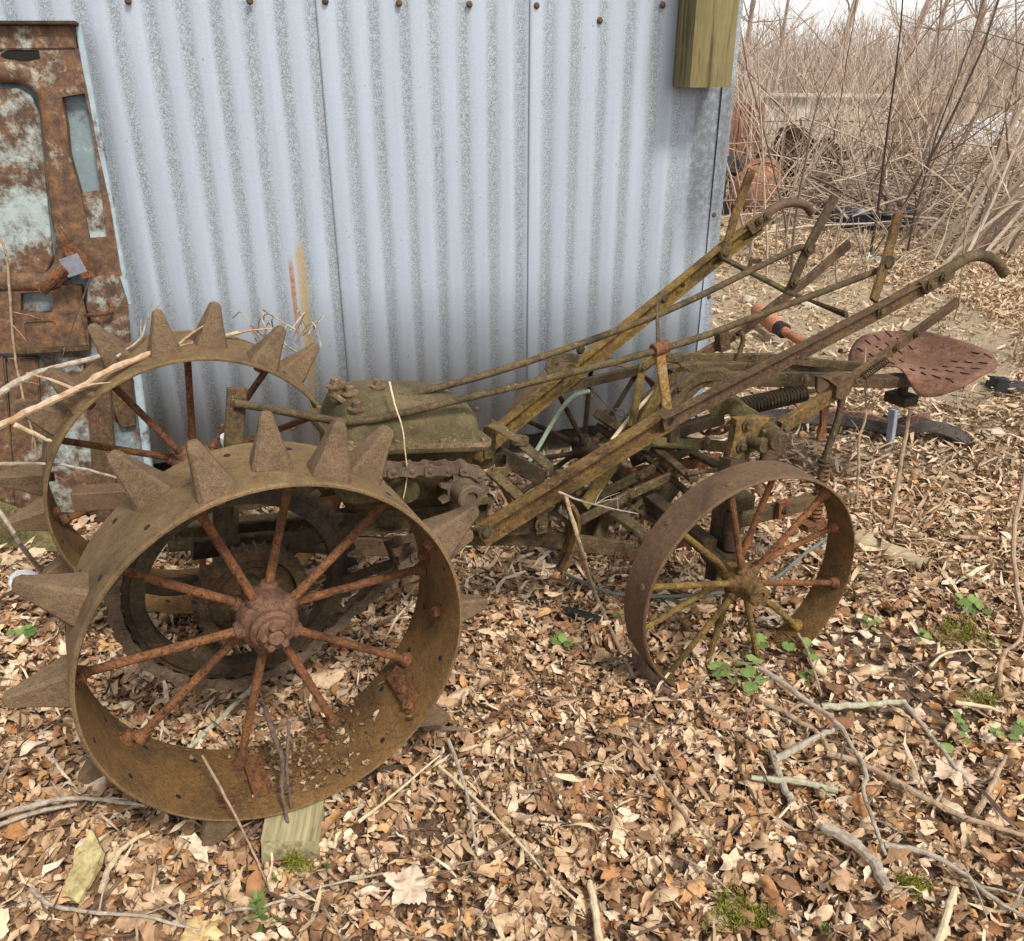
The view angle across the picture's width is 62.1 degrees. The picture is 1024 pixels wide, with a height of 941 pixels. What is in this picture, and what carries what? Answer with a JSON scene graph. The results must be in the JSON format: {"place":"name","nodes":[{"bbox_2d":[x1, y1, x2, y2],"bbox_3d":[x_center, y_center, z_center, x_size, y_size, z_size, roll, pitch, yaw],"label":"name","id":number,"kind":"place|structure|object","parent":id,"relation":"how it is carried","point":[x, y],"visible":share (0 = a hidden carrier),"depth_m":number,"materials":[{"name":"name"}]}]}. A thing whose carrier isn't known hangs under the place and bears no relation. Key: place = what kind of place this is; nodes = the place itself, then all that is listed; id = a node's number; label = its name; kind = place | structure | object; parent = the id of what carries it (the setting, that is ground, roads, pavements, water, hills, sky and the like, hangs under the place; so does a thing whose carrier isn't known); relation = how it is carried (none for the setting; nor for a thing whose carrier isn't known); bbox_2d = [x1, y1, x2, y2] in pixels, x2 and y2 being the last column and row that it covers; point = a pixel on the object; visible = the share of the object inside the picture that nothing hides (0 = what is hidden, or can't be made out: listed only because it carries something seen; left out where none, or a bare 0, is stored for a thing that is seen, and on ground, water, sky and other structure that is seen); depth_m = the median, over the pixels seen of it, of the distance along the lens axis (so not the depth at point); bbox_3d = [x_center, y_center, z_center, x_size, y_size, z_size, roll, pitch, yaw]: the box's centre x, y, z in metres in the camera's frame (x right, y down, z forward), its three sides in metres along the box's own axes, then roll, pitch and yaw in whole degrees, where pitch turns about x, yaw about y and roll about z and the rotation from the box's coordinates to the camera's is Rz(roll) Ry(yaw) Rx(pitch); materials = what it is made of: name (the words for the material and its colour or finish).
{"place":"outdoors","nodes":[
{"label":"outdoors","id":0,"kind":"place"},
{"bbox_2d":[0,91,1023,940],"bbox_3d":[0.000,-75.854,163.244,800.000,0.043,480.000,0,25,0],"label":"ground","id":1,"kind":"structure","parent":0,"point":[556,443],"depth_m":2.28,"materials":[{"name":"plant"}]},
{"bbox_2d":[0,509,42,573],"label":"fallen stick","id":2,"kind":"object","parent":1,"relation":"on","point":[28,555],"visible":0.77,"depth_m":1.88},
{"bbox_2d":[0,501,58,553],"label":"grass","id":3,"kind":"structure","parent":1,"relation":"on","point":[42,539],"depth_m":2.87,"materials":[{"name":"plant"}]},
{"bbox_2d":[0,21,152,523],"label":"scrap door","id":4,"kind":"structure","parent":1,"relation":"on","point":[60,234],"depth_m":2.72,"materials":[{"name":"metal"}]},
{"bbox_2d":[0,236,64,480],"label":"climbing vine","id":5,"kind":"object","parent":4,"relation":"attached to","point":[12,326],"visible":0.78,"depth_m":2.74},
{"bbox_2d":[187,685,251,747],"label":"fallen stick","id":6,"kind":"object","parent":1,"relation":"on","point":[218,720],"visible":0.81,"depth_m":2.10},
{"bbox_2d":[242,888,280,932],"bbox_3d":[-0.482,0.837,1.622,0.053,0.078,0.062,-22,33,-38],"label":"seedling","id":7,"kind":"object","parent":1,"relation":"on","point":[258,898],"visible":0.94,"depth_m":1.62,"materials":[{"name":"green plant"}]},
{"bbox_2d":[261,798,327,866],"bbox_3d":[-0.469,0.731,1.890,0.124,0.077,0.308,-2,22,-4],"label":"wood block","id":8,"kind":"object","parent":1,"relation":"on","point":[300,832],"depth_m":1.76,"materials":[{"name":"wood"}]},
{"bbox_2d":[263,706,288,823],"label":"fallen stick","id":9,"kind":"object","parent":8,"relation":"on","point":[274,737],"visible":1,"depth_m":1.81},
{"bbox_2d":[277,849,317,877],"bbox_3d":[-0.431,0.792,1.722,0.077,0.037,0.063,0,25,0],"label":"moss patch","id":10,"kind":"object","parent":1,"relation":"on","point":[298,859],"visible":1,"depth_m":1.72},
{"bbox_2d":[0,0,742,463],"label":"metal shed","id":11,"kind":"structure","parent":1,"relation":"on","point":[422,190],"depth_m":3.01,"materials":[{"name":"metal"}]},
{"bbox_2d":[0,168,1009,846],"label":"garden tractor","id":12,"kind":"object","parent":1,"relation":"on","point":[252,582],"visible":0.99,"depth_m":2.10,"materials":[{"name":"metal"}]},
{"bbox_2d":[0,354,100,397],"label":"fallen branch","id":13,"kind":"object","parent":12,"relation":"on","point":[9,386],"visible":0.91,"depth_m":1.99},
{"bbox_2d":[0,462,116,478],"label":"fallen branch","id":14,"kind":"object","parent":12,"relation":"on","point":[43,463],"visible":0.94,"depth_m":2.09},
{"bbox_2d":[0,326,272,429],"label":"fallen branch","id":15,"kind":"object","parent":12,"relation":"on","point":[52,400],"visible":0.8,"depth_m":1.99,"materials":[{"name":"wood"}]},
{"bbox_2d":[232,308,323,354],"bbox_3d":[-0.651,-0.392,2.429,0.244,0.158,0.189,-17,30,-31],"label":"dry vine","id":16,"kind":"object","parent":12,"relation":"on","point":[301,317],"visible":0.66,"depth_m":2.41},
{"bbox_2d":[186,681,413,807],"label":"rim litter","id":17,"kind":"object","parent":12,"relation":"on","point":[295,740],"visible":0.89,"depth_m":1.94,"materials":[{"name":"brown plant"}]},
{"bbox_2d":[285,723,291,807],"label":"fallen stick","id":18,"kind":"object","parent":17,"relation":"on","point":[287,755],"visible":1,"depth_m":1.80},
{"bbox_2d":[528,389,589,461],"bbox_3d":[0.148,-0.137,2.769,0.245,0.226,0.022,-15,29,-28],"label":"hose","id":19,"kind":"object","parent":12,"relation":"hanging from","point":[568,400],"visible":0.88,"depth_m":2.75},
{"bbox_2d":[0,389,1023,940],"bbox_3d":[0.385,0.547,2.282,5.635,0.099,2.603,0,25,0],"label":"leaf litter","id":20,"kind":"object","parent":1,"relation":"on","point":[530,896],"visible":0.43,"depth_m":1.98,"materials":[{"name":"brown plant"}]},
{"bbox_2d":[0,803,76,826],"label":"fallen stick","id":21,"kind":"object","parent":20,"relation":"on","point":[23,816],"visible":1,"depth_m":1.83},
{"bbox_2d":[0,781,145,817],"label":"fallen stick","id":22,"kind":"object","parent":20,"relation":"on","point":[36,804],"visible":0.99,"depth_m":1.84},
{"bbox_2d":[64,829,104,903],"bbox_3d":[-0.850,0.790,1.701,0.068,0.058,0.146,0,25,0],"label":"bark slab","id":23,"kind":"object","parent":20,"relation":"on","point":[88,858],"depth_m":1.69,"materials":[{"name":"wood"}]},
{"bbox_2d":[29,867,200,931],"bbox_3d":[-0.743,0.814,1.631,0.405,0.048,0.074,4,26,8],"label":"fallen stick","id":24,"kind":"object","parent":20,"relation":"on","point":[35,892],"visible":0.98,"depth_m":1.62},
{"bbox_2d":[98,830,149,893],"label":"fallen stick","id":25,"kind":"object","parent":20,"relation":"on","point":[113,861],"visible":0.96,"depth_m":1.73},
{"bbox_2d":[179,912,223,940],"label":"leaf","id":26,"kind":"object","parent":20,"relation":"on","point":[210,930],"visible":1,"depth_m":1.57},
{"bbox_2d":[201,755,272,896],"bbox_3d":[-0.559,0.717,1.731,0.020,0.164,0.280,-22,33,-38],"label":"fallen stick","id":27,"kind":"object","parent":20,"relation":"on","point":[229,804],"visible":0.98,"depth_m":1.72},
{"bbox_2d":[225,871,390,913],"bbox_3d":[-0.394,0.821,1.657,0.316,0.008,0.015,-8,26,-16],"label":"fallen stick","id":28,"kind":"object","parent":20,"relation":"on","point":[289,897],"visible":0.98,"depth_m":1.66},
{"bbox_2d":[357,755,439,823],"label":"fallen stick","id":29,"kind":"object","parent":20,"relation":"on","point":[365,816],"visible":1,"depth_m":1.86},
{"bbox_2d":[374,863,435,904],"bbox_3d":[-0.208,0.814,1.663,0.123,0.027,0.096,-3,33,-24],"label":"leaf","id":30,"kind":"object","parent":20,"relation":"on","point":[409,890],"visible":1,"depth_m":1.67,"materials":[{"name":"plant"}]},
{"bbox_2d":[447,738,477,851],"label":"fallen stick","id":31,"kind":"object","parent":20,"relation":"on","point":[455,757],"visible":1,"depth_m":1.88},
{"bbox_2d":[438,764,579,904],"bbox_3d":[-0.018,0.750,1.784,0.013,0.008,0.463,-19,32,-35],"label":"fallen stick","id":32,"kind":"object","parent":20,"relation":"on","point":[484,807],"visible":1,"depth_m":1.77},
{"bbox_2d":[516,715,579,832],"bbox_3d":[0.074,0.680,1.933,0.012,0.007,0.376,-9,27,-18],"label":"fallen stick","id":33,"kind":"object","parent":20,"relation":"on","point":[537,754],"visible":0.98,"depth_m":1.93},
{"bbox_2d":[587,880,603,940],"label":"fallen stick","id":34,"kind":"object","parent":20,"relation":"on","point":[597,930],"visible":1,"depth_m":1.61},
{"bbox_2d":[564,496,635,678],"bbox_3d":[0.221,0.279,2.316,0.162,0.464,0.360,-4,26,-9],"label":"fallen stick","id":35,"kind":"object","parent":20,"relation":"on","point":[596,596],"visible":0.96,"depth_m":2.32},
{"bbox_2d":[629,735,698,833],"bbox_3d":[0.336,0.697,1.908,0.012,0.011,0.303,-9,27,-18],"label":"fallen stick","id":36,"kind":"object","parent":20,"relation":"on","point":[663,784],"visible":0.98,"depth_m":1.90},
{"bbox_2d":[768,750,794,802],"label":"fallen stick","id":37,"kind":"object","parent":20,"relation":"on","point":[787,794],"visible":0.99,"depth_m":1.93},
{"bbox_2d":[751,774,845,810],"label":"fallen stick","id":38,"kind":"object","parent":20,"relation":"on","point":[824,788],"visible":1,"depth_m":1.91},
{"bbox_2d":[758,697,852,750],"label":"fallen stick","id":39,"kind":"object","parent":20,"relation":"on","point":[797,720],"visible":0.96,"depth_m":2.09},
{"bbox_2d":[773,725,838,761],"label":"fallen stick","id":40,"kind":"object","parent":20,"relation":"on","point":[792,750],"visible":0.96,"depth_m":2.01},
{"bbox_2d":[758,665,900,854],"bbox_3d":[0.772,0.606,1.981,0.145,0.099,0.604,-4,26,-9],"label":"fallen stick","id":41,"kind":"object","parent":20,"relation":"on","point":[802,697],"visible":1,"depth_m":2.00,"materials":[{"name":"wood"}]},
{"bbox_2d":[820,699,906,710],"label":"fallen stick","id":42,"kind":"object","parent":20,"relation":"on","point":[846,705],"visible":0.95,"depth_m":2.14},
{"bbox_2d":[826,749,1023,836],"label":"fallen stick","id":43,"kind":"object","parent":20,"relation":"on","point":[905,786],"visible":0.98,"depth_m":1.87,"materials":[{"name":"wood"}]},
{"bbox_2d":[902,702,970,784],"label":"fallen stick","id":44,"kind":"object","parent":20,"relation":"on","point":[910,710],"visible":1,"depth_m":2.03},
{"bbox_2d":[934,886,958,940],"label":"fallen stick","id":45,"kind":"object","parent":20,"relation":"on","point":[943,927],"visible":1,"depth_m":1.60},
{"bbox_2d":[884,842,1023,920],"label":"fallen stick","id":46,"kind":"object","parent":20,"relation":"on","point":[941,859],"visible":1,"depth_m":1.68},
{"bbox_2d":[930,758,978,792],"bbox_3d":[1.005,0.689,1.931,0.094,0.026,0.122,-17,34,-32],"label":"leaf","id":47,"kind":"object","parent":20,"relation":"on","point":[944,771],"visible":1,"depth_m":1.93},
{"bbox_2d":[972,754,1007,817],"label":"fallen stick","id":48,"kind":"object","parent":20,"relation":"on","point":[979,808],"visible":0.95,"depth_m":1.89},
{"bbox_2d":[997,618,1023,694],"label":"fallen stick","id":49,"kind":"object","parent":20,"relation":"on","point":[1002,660],"visible":1,"depth_m":2.28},
{"bbox_2d":[0,526,1023,940],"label":"leaf stems","id":50,"kind":"object","parent":1,"relation":"on","point":[914,774],"visible":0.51,"depth_m":1.98,"materials":[{"name":"brown plant"}]},
{"bbox_2d":[564,606,601,624],"bbox_3d":[0.212,0.436,2.533,0.110,0.036,0.036,14,29,27],"label":"plastic cap","id":51,"kind":"object","parent":1,"relation":"on","point":[586,615],"visible":0.7,"depth_m":2.52,"materials":[{"name":"black plastic"}]},
{"bbox_2d":[632,647,672,696],"bbox_3d":[0.359,0.529,2.253,0.032,0.067,0.176,-14,29,-27],"label":"bark strip","id":52,"kind":"object","parent":1,"relation":"on","point":[643,667],"visible":0.95,"depth_m":2.24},
{"bbox_2d":[545,536,826,597],"bbox_3d":[0.577,0.295,2.725,0.978,0.082,0.355,0,25,0],"label":"wire","id":53,"kind":"object","parent":1,"relation":"on","point":[790,565],"visible":0.65,"depth_m":2.65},
{"bbox_2d":[722,155,745,214],"bbox_3d":[2.425,-3.163,9.568,0.245,0.716,0.718,21,33,37],"label":"tyre","id":54,"kind":"object","parent":1,"relation":"on","point":[730,159],"visible":0.18,"depth_m":9.42,"materials":[{"name":"black rubber"}]},
{"bbox_2d":[707,654,765,694],"bbox_3d":[0.602,0.547,2.271,0.158,0.066,0.157,0,25,0],"label":"green plant","id":55,"kind":"object","parent":1,"relation":"on","point":[749,687],"visible":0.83,"depth_m":2.26,"materials":[{"name":"green plant"}]},
{"bbox_2d":[701,879,777,936],"bbox_3d":[0.434,0.841,1.641,0.157,0.040,0.123,0,25,0],"label":"moss patch","id":56,"kind":"object","parent":1,"relation":"on","point":[723,904],"visible":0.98,"depth_m":1.63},
{"bbox_2d":[727,102,765,181],"bbox_3d":[3.157,-4.540,11.820,0.591,1.063,0.050,0,25,0],"label":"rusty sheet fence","id":57,"kind":"object","parent":1,"relation":"on","point":[739,132],"visible":0.22,"depth_m":11.73,"materials":[{"name":"metal"}]},
{"bbox_2d":[489,241,1023,485],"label":"leaf litter","id":58,"kind":"object","parent":1,"relation":"on","point":[803,433],"visible":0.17,"depth_m":4.87,"materials":[{"name":"brown plant"}]},
{"bbox_2d":[728,158,785,212],"bbox_3d":[2.827,-3.247,9.738,0.574,0.587,0.845,13,28,25],"label":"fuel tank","id":59,"kind":"object","parent":1,"relation":"on","point":[736,183],"visible":0.39,"depth_m":9.47,"materials":[{"name":"metal"}]},
{"bbox_2d":[732,897,783,938],"bbox_3d":[0.480,0.848,1.630,0.098,0.036,0.084,16,30,30],"label":"moss patch","id":60,"kind":"object","parent":1,"relation":"on","point":[759,920],"visible":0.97,"depth_m":1.62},
{"bbox_2d":[751,303,805,343],"bbox_3d":[1.609,-0.865,5.112,0.134,0.124,0.712,-5,26,-10],"label":"drive shaft","id":61,"kind":"object","parent":1,"relation":"on","point":[775,324],"visible":0.78,"depth_m":5.06,"materials":[{"name":"orange paint"}]},
{"bbox_2d":[755,147,806,196],"bbox_3d":[3.396,-3.735,10.624,0.716,0.618,0.401,-8,33,-19],"label":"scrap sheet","id":62,"kind":"object","parent":1,"relation":"on","point":[773,151],"visible":0.15,"depth_m":10.53,"materials":[{"name":"metal"}]},
{"bbox_2d":[739,0,823,102],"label":"bare tree","id":63,"kind":"object","parent":1,"relation":"on","point":[748,31],"visible":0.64,"depth_m":23.05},
{"bbox_2d":[748,0,823,148],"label":"leafless shrub","id":64,"kind":"object","parent":1,"relation":"on","point":[776,74],"visible":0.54,"depth_m":12.99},
{"bbox_2d":[725,29,859,264],"bbox_3d":[1.819,-3.119,6.974,1.926,2.663,1.652,9,27,19],"label":"leafless shrub","id":65,"kind":"object","parent":1,"relation":"on","point":[751,251],"visible":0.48,"depth_m":7.00,"materials":[{"name":"plant"}]},
{"bbox_2d":[740,0,853,97],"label":"bare tree","id":66,"kind":"object","parent":1,"relation":"on","point":[778,63],"visible":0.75,"depth_m":17.12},
{"bbox_2d":[782,637,819,659],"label":"green plant","id":67,"kind":"object","parent":1,"relation":"on","point":[790,646],"visible":0.81,"depth_m":2.36,"materials":[{"name":"green plant"}]},
{"bbox_2d":[733,0,882,197],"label":"leafless shrub","id":68,"kind":"object","parent":1,"relation":"on","point":[772,157],"visible":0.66,"depth_m":9.76,"materials":[{"name":"plant"}]},
{"bbox_2d":[734,0,886,276],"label":"leafless shrub","id":69,"kind":"object","parent":1,"relation":"on","point":[796,213],"visible":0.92,"depth_m":6.59,"materials":[{"name":"plant"}]},
{"bbox_2d":[751,124,884,284],"bbox_3d":[2.355,-2.045,6.471,1.021,1.157,1.121,0,25,0],"label":"leafless shrub","id":70,"kind":"object","parent":1,"relation":"on","point":[837,243],"visible":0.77,"depth_m":6.48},
{"bbox_2d":[760,93,894,163],"bbox_3d":[5.068,-5.591,13.967,2.144,1.120,0.230,0,25,0],"label":"board fence","id":71,"kind":"object","parent":1,"relation":"on","point":[800,105],"visible":0.2,"depth_m":13.82,"materials":[{"name":"wood"}]},
{"bbox_2d":[775,0,907,97],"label":"bare tree","id":72,"kind":"object","parent":1,"relation":"on","point":[849,24],"visible":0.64,"depth_m":21.51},
{"bbox_2d":[820,821,891,890],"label":"fallen stick","id":73,"kind":"object","parent":1,"relation":"on","point":[859,848],"visible":0.99,"depth_m":1.73,"materials":[{"name":"wood"}]},
{"bbox_2d":[726,36,990,216],"bbox_3d":[3.496,-3.443,8.637,2.696,1.828,1.199,-4,26,-8],"label":"leafless shrub","id":74,"kind":"object","parent":1,"relation":"on","point":[894,150],"visible":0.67,"depth_m":8.66,"materials":[{"name":"plant"}]},
{"bbox_2d":[735,0,990,171],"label":"leafless shrub","id":75,"kind":"object","parent":1,"relation":"on","point":[922,72],"visible":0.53,"depth_m":10.79,"materials":[{"name":"plant"}]},
{"bbox_2d":[814,201,914,231],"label":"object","id":76,"kind":"object","parent":1,"relation":"on","point":[866,218],"visible":0.3,"depth_m":8.46,"materials":[{"name":"black metal"}]},
{"bbox_2d":[759,409,972,446],"bbox_3d":[1.550,-0.211,3.804,0.932,0.143,0.187,6,26,12],"label":"scrap rail","id":77,"kind":"object","parent":1,"relation":"on","point":[921,422],"visible":0.75,"depth_m":3.75,"materials":[{"name":"metal"}]},
{"bbox_2d":[851,347,882,507],"bbox_3d":[1.282,-0.144,3.103,0.095,0.603,0.151,11,28,22],"label":"sapling","id":78,"kind":"object","parent":1,"relation":"on","point":[858,450],"visible":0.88,"depth_m":3.08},
{"bbox_2d":[719,157,1023,255],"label":"leaf litter","id":79,"kind":"object","parent":1,"relation":"on","point":[773,225],"visible":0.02,"depth_m":8.39,"materials":[{"name":"brown plant"}]},
{"bbox_2d":[721,84,1023,238],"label":"brush pile","id":80,"kind":"object","parent":1,"relation":"on","point":[814,180],"visible":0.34,"depth_m":8.78,"materials":[{"name":"plant"}]},
{"bbox_2d":[771,124,857,173],"bbox_3d":[3.928,-4.138,11.092,1.110,0.550,0.379,15,36,-7],"label":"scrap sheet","id":81,"kind":"object","parent":80,"relation":"on","point":[789,136],"visible":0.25,"depth_m":10.99,"materials":[{"name":"metal"}]},
{"bbox_2d":[722,0,1023,225],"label":"brush","id":82,"kind":"object","parent":1,"relation":"on","point":[901,125],"visible":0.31,"depth_m":10.11,"materials":[{"name":"plant"}]},
{"bbox_2d":[733,1,1023,119],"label":"woods","id":83,"kind":"object","parent":1,"relation":"on","point":[775,43],"visible":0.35,"depth_m":33.54,"materials":[{"name":"plant"}]},
{"bbox_2d":[855,529,927,571],"bbox_3d":[1.262,0.271,2.846,0.086,0.070,0.234,-22,33,-39],"label":"log","id":84,"kind":"object","parent":1,"relation":"on","point":[868,539],"visible":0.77,"depth_m":2.82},
{"bbox_2d":[885,409,897,449],"bbox_3d":[1.638,-0.175,3.671,0.035,0.178,0.074,0,25,0],"label":"steel strut","id":85,"kind":"object","parent":1,"relation":"on","point":[891,425],"visible":0.86,"depth_m":3.66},
{"bbox_2d":[888,409,912,521],"bbox_3d":[1.374,0.003,3.017,0.021,0.415,0.174,10,27,21],"label":"sapling","id":86,"kind":"object","parent":1,"relation":"on","point":[898,476],"visible":0.92,"depth_m":3.02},
{"bbox_2d":[888,101,936,155],"bbox_3d":[6.752,-5.785,14.539,0.858,0.978,0.030,0,25,0],"label":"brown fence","id":87,"kind":"object","parent":1,"relation":"on","point":[912,123],"visible":0.13,"depth_m":14.43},
{"bbox_2d":[893,871,934,902],"bbox_3d":[0.790,0.818,1.671,0.082,0.037,0.064,9,27,18],"label":"moss patch","id":88,"kind":"object","parent":1,"relation":"on","point":[912,880],"visible":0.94,"depth_m":1.67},
{"bbox_2d":[821,115,1023,284],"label":"leafless shrub","id":89,"kind":"object","parent":1,"relation":"on","point":[874,253],"visible":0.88,"depth_m":6.45,"materials":[{"name":"plant"}]},
{"bbox_2d":[824,0,1023,240],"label":"leafless shrub","id":90,"kind":"object","parent":1,"relation":"on","point":[918,172],"visible":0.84,"depth_m":8.02,"materials":[{"name":"plant"}]},
{"bbox_2d":[883,0,971,101],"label":"bare tree","id":91,"kind":"object","parent":1,"relation":"on","point":[923,12],"visible":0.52,"depth_m":24.01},
{"bbox_2d":[851,0,1023,256],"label":"leafless shrub","id":92,"kind":"object","parent":1,"relation":"on","point":[930,155],"visible":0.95,"depth_m":6.87,"materials":[{"name":"plant"}]},
{"bbox_2d":[874,0,1023,100],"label":"bare tree","id":93,"kind":"object","parent":1,"relation":"on","point":[943,14],"visible":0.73,"depth_m":19.68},
{"bbox_2d":[875,0,1023,185],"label":"leafless shrub","id":94,"kind":"object","parent":1,"relation":"on","point":[930,101],"visible":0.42,"depth_m":10.61,"materials":[{"name":"plant"}]},
{"bbox_2d":[941,711,969,752],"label":"green plant","id":95,"kind":"object","parent":1,"relation":"on","point":[948,747],"visible":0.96,"depth_m":2.06,"materials":[{"name":"green plant"}]},
{"bbox_2d":[898,1,1023,274],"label":"leafless shrub","id":96,"kind":"object","parent":1,"relation":"on","point":[1015,201],"visible":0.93,"depth_m":7.04,"materials":[{"name":"plant"}]},
{"bbox_2d":[921,612,1005,651],"bbox_3d":[1.286,0.457,2.461,0.228,0.042,0.181,0,25,0],"label":"moss patch","id":97,"kind":"object","parent":1,"relation":"on","point":[962,630],"visible":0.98,"depth_m":2.44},
{"bbox_2d":[919,0,1023,257],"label":"leafless shrub","id":98,"kind":"object","parent":1,"relation":"on","point":[1010,242],"visible":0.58,"depth_m":7.47,"materials":[{"name":"plant"}]},
{"bbox_2d":[919,159,1023,319],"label":"leafless shrub","id":99,"kind":"object","parent":1,"relation":"on","point":[960,281],"visible":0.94,"depth_m":5.39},
{"bbox_2d":[922,110,1023,164],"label":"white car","id":100,"kind":"object","parent":1,"relation":"on","point":[988,120],"visible":0.04,"depth_m":13.87,"materials":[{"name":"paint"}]},
{"bbox_2d":[955,592,992,614],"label":"green plant","id":101,"kind":"object","parent":1,"relation":"on","point":[971,598],"visible":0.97,"depth_m":2.55,"materials":[{"name":"green plant"}]},
{"bbox_2d":[955,687,998,713],"bbox_3d":[1.205,0.585,2.179,0.113,0.040,0.094,0,25,0],"label":"moss patch","id":102,"kind":"object","parent":1,"relation":"on","point":[990,698],"visible":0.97,"depth_m":2.19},
{"bbox_2d":[959,0,1023,122],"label":"bare tree","id":103,"kind":"object","parent":1,"relation":"on","point":[977,34],"visible":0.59,"depth_m":22.14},
{"bbox_2d":[985,376,1023,397],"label":"black scrap","id":104,"kind":"object","parent":1,"relation":"on","point":[1002,384],"visible":0.67,"depth_m":4.30,"materials":[{"name":"rubber"}]},
{"bbox_2d":[989,719,1023,740],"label":"green plant","id":105,"kind":"object","parent":1,"relation":"on","point":[1018,729],"visible":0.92,"depth_m":2.05,"materials":[{"name":"green plant"}]},
{"bbox_2d":[1011,471,1023,621],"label":"sapling","id":106,"kind":"object","parent":1,"relation":"on","point":[1013,554],"visible":0.99,"depth_m":2.53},
{"bbox_2d":[739,0,1023,57],"label":"sky","id":107,"kind":"structure","parent":0,"point":[866,3],"materials":[{"name":"white"}]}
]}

